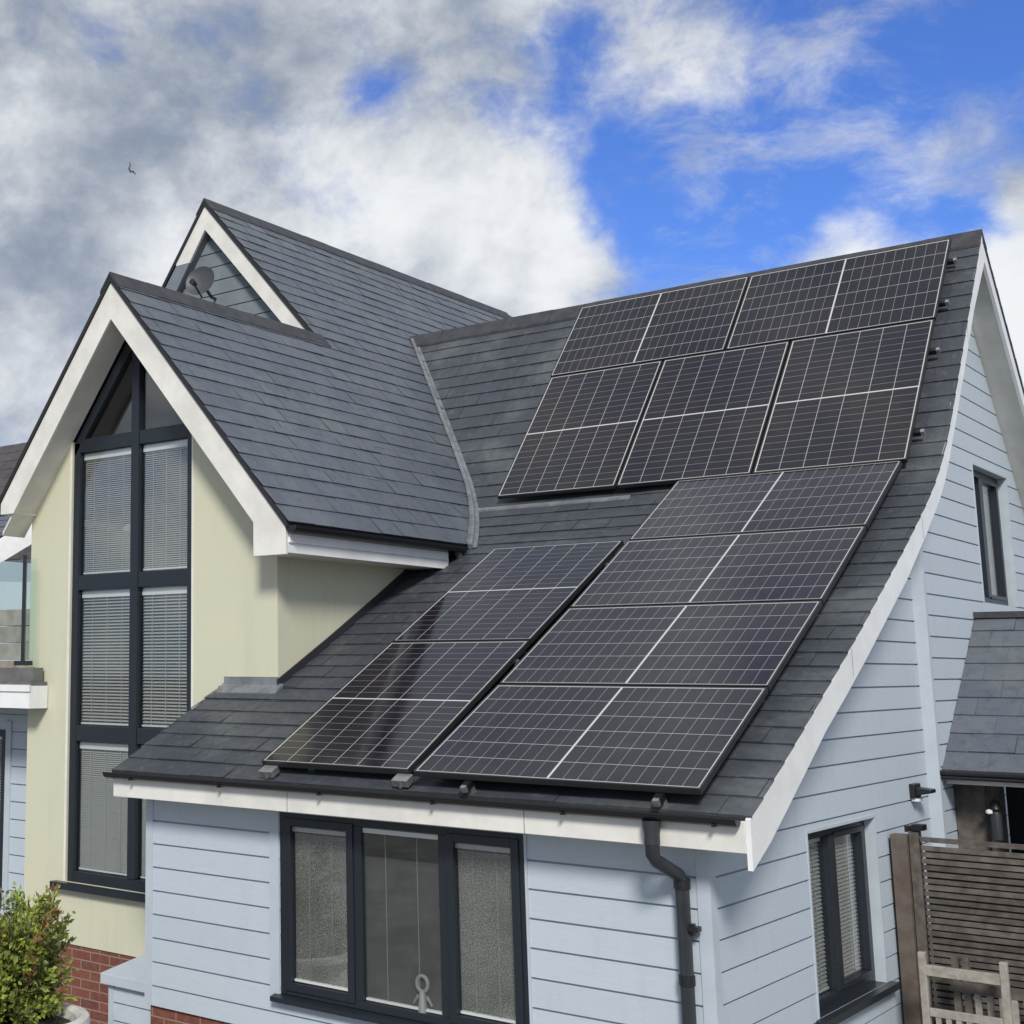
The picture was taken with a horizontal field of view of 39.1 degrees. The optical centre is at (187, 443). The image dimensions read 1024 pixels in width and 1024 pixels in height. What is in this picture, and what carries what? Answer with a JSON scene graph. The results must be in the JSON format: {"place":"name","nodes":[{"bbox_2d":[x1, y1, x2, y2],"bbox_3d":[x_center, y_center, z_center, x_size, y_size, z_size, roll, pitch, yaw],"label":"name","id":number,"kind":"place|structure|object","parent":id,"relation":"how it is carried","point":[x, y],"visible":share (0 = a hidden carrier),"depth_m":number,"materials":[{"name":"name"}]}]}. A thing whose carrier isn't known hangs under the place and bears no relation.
{"place":"outdoors","nodes":[
{"label":"outdoors","id":0,"kind":"place"},
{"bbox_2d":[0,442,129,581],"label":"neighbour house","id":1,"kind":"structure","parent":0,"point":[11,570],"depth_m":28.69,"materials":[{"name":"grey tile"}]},
{"bbox_2d":[0,0,1023,446],"label":"sky","id":2,"kind":"structure","parent":0,"point":[513,157],"materials":[{"name":"blue"}]},
{"bbox_2d":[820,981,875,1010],"bbox_3d":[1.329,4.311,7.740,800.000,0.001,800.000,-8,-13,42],"label":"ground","id":3,"kind":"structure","parent":0,"point":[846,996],"depth_m":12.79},
{"bbox_2d":[0,516,31,660],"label":"neighbour annexe","id":4,"kind":"structure","parent":3,"relation":"on","point":[10,595],"depth_m":21.00,"materials":[{"name":"stone"}]},
{"bbox_2d":[22,1002,90,1023],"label":"plant pot","id":5,"kind":"object","parent":3,"relation":"on","point":[73,1014],"visible":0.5,"depth_m":8.61,"materials":[{"name":"white ceramic"}]},
{"bbox_2d":[0,881,77,1023],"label":"leafy shrub","id":6,"kind":"object","parent":5,"relation":"in","point":[30,978],"visible":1,"depth_m":8.46,"materials":[{"name":"green plant"}]},
{"bbox_2d":[100,954,150,1023],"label":"garden cabinet","id":7,"kind":"object","parent":3,"relation":"on","point":[125,981],"visible":0.47,"depth_m":10.27,"materials":[{"name":"wood"}]},
{"bbox_2d":[0,198,1023,1023],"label":"detached house","id":8,"kind":"structure","parent":3,"relation":"on","point":[284,460],"depth_m":10.60,"materials":[{"name":"grey tile"}]},
{"bbox_2d":[0,729,5,906],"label":"window","id":9,"kind":"structure","parent":8,"relation":"in","point":[2,732],"depth_m":12.93,"materials":[{"name":"black"}]},
{"bbox_2d":[50,343,193,902],"bbox_3d":[-0.494,1.334,11.587,1.660,4.803,0.170,-8,-13,42],"label":"window","id":10,"kind":"structure","parent":8,"relation":"in","point":[120,852],"depth_m":11.64,"materials":[{"name":"black glass"}]},
{"bbox_2d":[186,266,216,300],"bbox_3d":[0.207,-1.718,14.746,0.335,0.347,0.678,-8,-13,42],"label":"satellite dish","id":11,"kind":"object","parent":8,"relation":"attached to","point":[199,280],"visible":1,"depth_m":14.70,"materials":[{"name":"grey metal"}]},
{"bbox_2d":[258,765,279,778],"bbox_3d":[0.526,2.132,8.897,0.110,0.084,0.100,-8,-13,42],"label":"panel bracket","id":12,"kind":"object","parent":8,"relation":"attached to","point":[268,771],"visible":1,"depth_m":8.87,"materials":[{"name":"metal"}]},
{"bbox_2d":[270,812,529,1023],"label":"window","id":13,"kind":"structure","parent":8,"relation":"in","point":[363,926],"depth_m":8.35,"materials":[{"name":"black"}]},
{"bbox_2d":[391,773,414,788],"bbox_3d":[1.286,2.022,8.210,0.110,0.084,0.100,-8,-13,42],"label":"panel bracket","id":14,"kind":"object","parent":8,"relation":"attached to","point":[399,780],"visible":1,"depth_m":8.19,"materials":[{"name":"metal"}]},
{"bbox_2d":[413,974,432,1012],"bbox_3d":[1.407,3.284,8.201,0.057,0.218,0.136,5,-11,-28],"label":"window ornament","id":15,"kind":"object","parent":8,"relation":"in","point":[422,997],"depth_m":8.18,"materials":[{"name":"grey"}]},
{"bbox_2d":[460,780,477,793],"bbox_3d":[2.891,1.238,9.423,0.040,2.062,3.904,-8,-13,42],"label":"mounting rail","id":16,"kind":"object","parent":8,"relation":"attached to","point":[467,786],"visible":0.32,"depth_m":7.88,"materials":[{"name":"black metal"}]},
{"bbox_2d":[413,684,767,794],"bbox_3d":[2.322,1.683,7.970,1.722,0.035,1.134,-8,14,42],"label":"solar panel","id":17,"kind":"object","parent":16,"relation":"attached to","point":[675,739],"visible":1,"depth_m":7.87,"materials":[{"name":"grey"}]},
{"bbox_2d":[499,601,822,690],"bbox_3d":[3.020,1.295,8.805,1.722,0.035,1.134,-8,15,42],"label":"solar panel","id":18,"kind":"object","parent":16,"relation":"attached to","point":[755,644],"visible":1,"depth_m":8.72,"materials":[{"name":"grey"}]},
{"bbox_2d":[570,526,866,607],"bbox_3d":[3.709,0.885,9.635,1.722,0.035,1.134,-8,16,42],"label":"solar panel","id":19,"kind":"object","parent":16,"relation":"attached to","point":[795,565],"visible":1,"depth_m":9.56,"materials":[{"name":"grey"}]},
{"bbox_2d":[629,461,902,540],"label":"solar panel","id":20,"kind":"object","parent":16,"relation":"attached to","point":[840,496],"visible":1,"depth_m":10.38,"materials":[{"name":"grey"}]},
{"bbox_2d":[510,659,518,667],"bbox_3d":[1.839,1.571,9.686,1.126,0.093,0.073,-8,-13,42],"label":"mounting rail","id":21,"kind":"object","parent":8,"relation":"attached to","point":[513,665],"visible":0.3,"depth_m":9.31,"materials":[{"name":"black metal"}]},
{"bbox_2d":[262,640,529,773],"bbox_3d":[1.425,1.736,9.223,1.134,0.037,1.722,-8,15,42],"label":"solar panel","id":22,"kind":"object","parent":21,"relation":"attached to","point":[398,707],"visible":1,"depth_m":9.12,"materials":[{"name":"grey"}]},
{"bbox_2d":[652,792,669,806],"bbox_3d":[3.732,1.115,8.664,0.040,2.062,3.904,-8,-13,42],"label":"mounting rail","id":23,"kind":"object","parent":8,"relation":"attached to","point":[659,799],"visible":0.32,"depth_m":7.11,"materials":[{"name":"black metal"}]},
{"bbox_2d":[760,429,924,446],"bbox_3d":[4.363,0.115,11.590,3.411,0.085,0.089,-8,-13,42],"label":"mounting rail","id":24,"kind":"object","parent":8,"relation":"attached to","point":[918,432],"visible":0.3,"depth_m":10.46,"materials":[{"name":"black metal"}]},
{"bbox_2d":[497,360,662,498],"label":"solar panel","id":25,"kind":"object","parent":24,"relation":"attached to","point":[581,432],"visible":1,"depth_m":12.63,"materials":[{"name":"grey"}]},
{"bbox_2d":[804,814,899,1023],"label":"window","id":26,"kind":"structure","parent":8,"relation":"in","point":[844,879],"depth_m":8.84,"materials":[{"name":"black"}]},
{"bbox_2d":[909,783,935,801],"bbox_3d":[5.258,2.498,9.815,0.138,0.120,0.160,-8,-13,42],"label":"security light","id":27,"kind":"object","parent":8,"relation":"attached to","point":[916,791],"visible":1,"depth_m":9.79,"materials":[{"name":"black plastic"}]},
{"bbox_2d":[929,347,940,354],"bbox_3d":[4.809,-0.547,12.192,3.411,0.085,0.089,-8,-13,42],"label":"mounting rail","id":28,"kind":"object","parent":8,"relation":"attached to","point":[934,351],"visible":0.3,"depth_m":11.06,"materials":[{"name":"black metal"}]},
{"bbox_2d":[616,341,790,487],"bbox_3d":[4.493,-0.254,11.920,1.134,1.722,0.035,-8,-54,42],"label":"solar panel","id":29,"kind":"object","parent":28,"relation":"attached to","point":[706,415],"visible":1,"depth_m":11.86,"materials":[{"name":"grey"}]},
{"bbox_2d":[753,319,934,473],"bbox_3d":[5.344,-0.377,11.152,1.134,1.722,0.035,-8,-54,42],"label":"solar panel","id":30,"kind":"object","parent":28,"relation":"attached to","point":[847,398],"visible":1,"depth_m":11.09,"materials":[{"name":"grey"}]},
{"bbox_2d":[939,299,949,306],"bbox_3d":[5.096,-0.972,12.578,3.411,0.085,0.089,-8,-13,42],"label":"mounting rail","id":31,"kind":"object","parent":8,"relation":"attached to","point":[943,303],"visible":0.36,"depth_m":11.44,"materials":[{"name":"black metal"}]},
{"bbox_2d":[550,276,749,376],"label":"solar panel","id":32,"kind":"object","parent":31,"relation":"attached to","point":[685,322],"visible":1,"depth_m":13.32,"materials":[{"name":"grey"}]},
{"bbox_2d":[726,238,951,349],"bbox_3d":[5.779,-1.305,12.215,1.722,1.134,0.036,-8,-54,42],"label":"solar panel","id":33,"kind":"object","parent":31,"relation":"attached to","point":[902,285],"visible":1,"depth_m":12.15,"materials":[{"name":"grey"}]},
{"bbox_2d":[947,258,957,264],"bbox_3d":[5.365,-1.369,12.939,3.411,0.085,0.089,-8,-13,42],"label":"mounting rail","id":34,"kind":"object","parent":8,"relation":"attached to","point":[951,261],"visible":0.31,"depth_m":11.81,"materials":[{"name":"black metal"}]},
{"bbox_2d":[985,799,1004,839],"bbox_3d":[5.927,2.764,10.091,0.125,0.290,0.151,-8,-13,42],"label":"wall lantern","id":35,"kind":"object","parent":8,"relation":"attached to","point":[996,819],"depth_m":10.05,"materials":[{"name":"metal"}]},
{"bbox_2d":[971,462,1018,606],"bbox_3d":[6.994,0.865,12.348,0.498,1.220,1.250,-8,-13,42],"label":"window","id":36,"kind":"structure","parent":8,"relation":"in","point":[992,508],"depth_m":12.57,"materials":[{"name":"black glass"}]},
{"bbox_2d":[1006,787,1023,853],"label":"porch door","id":37,"kind":"structure","parent":8,"relation":"in","point":[1014,795],"depth_m":10.62,"materials":[{"name":"black glass"}]},
{"bbox_2d":[890,823,1023,1023],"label":"slatted fence","id":38,"kind":"object","parent":3,"relation":"on","point":[975,905],"visible":0.92,"depth_m":9.06,"materials":[{"name":"brown wood"}]},
{"bbox_2d":[917,951,1012,1023],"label":"garden chair","id":39,"kind":"object","parent":3,"relation":"on","point":[1001,978],"visible":1,"depth_m":8.59,"materials":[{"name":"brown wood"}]},
{"bbox_2d":[950,955,1023,1023],"bbox_3d":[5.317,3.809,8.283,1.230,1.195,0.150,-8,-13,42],"label":"garden bench","id":40,"kind":"object","parent":3,"relation":"on","point":[968,989],"visible":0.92,"depth_m":8.68,"materials":[{"name":"grey wood"}]},
{"bbox_3d":[2.799,1.017,10.839,1.126,0.093,0.073,-8,-13,42],"label":"mounting rail","id":41,"kind":"object","parent":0,"visible":0},
{"bbox_2d":[393,540,623,643],"bbox_3d":[2.472,1.133,10.479,1.134,0.036,1.722,-8,15,42],"label":"solar panel","id":42,"kind":"object","parent":41,"relation":"attached to","point":[525,593],"visible":0.99,"depth_m":10.40,"materials":[{"name":"grey"}]}
]}

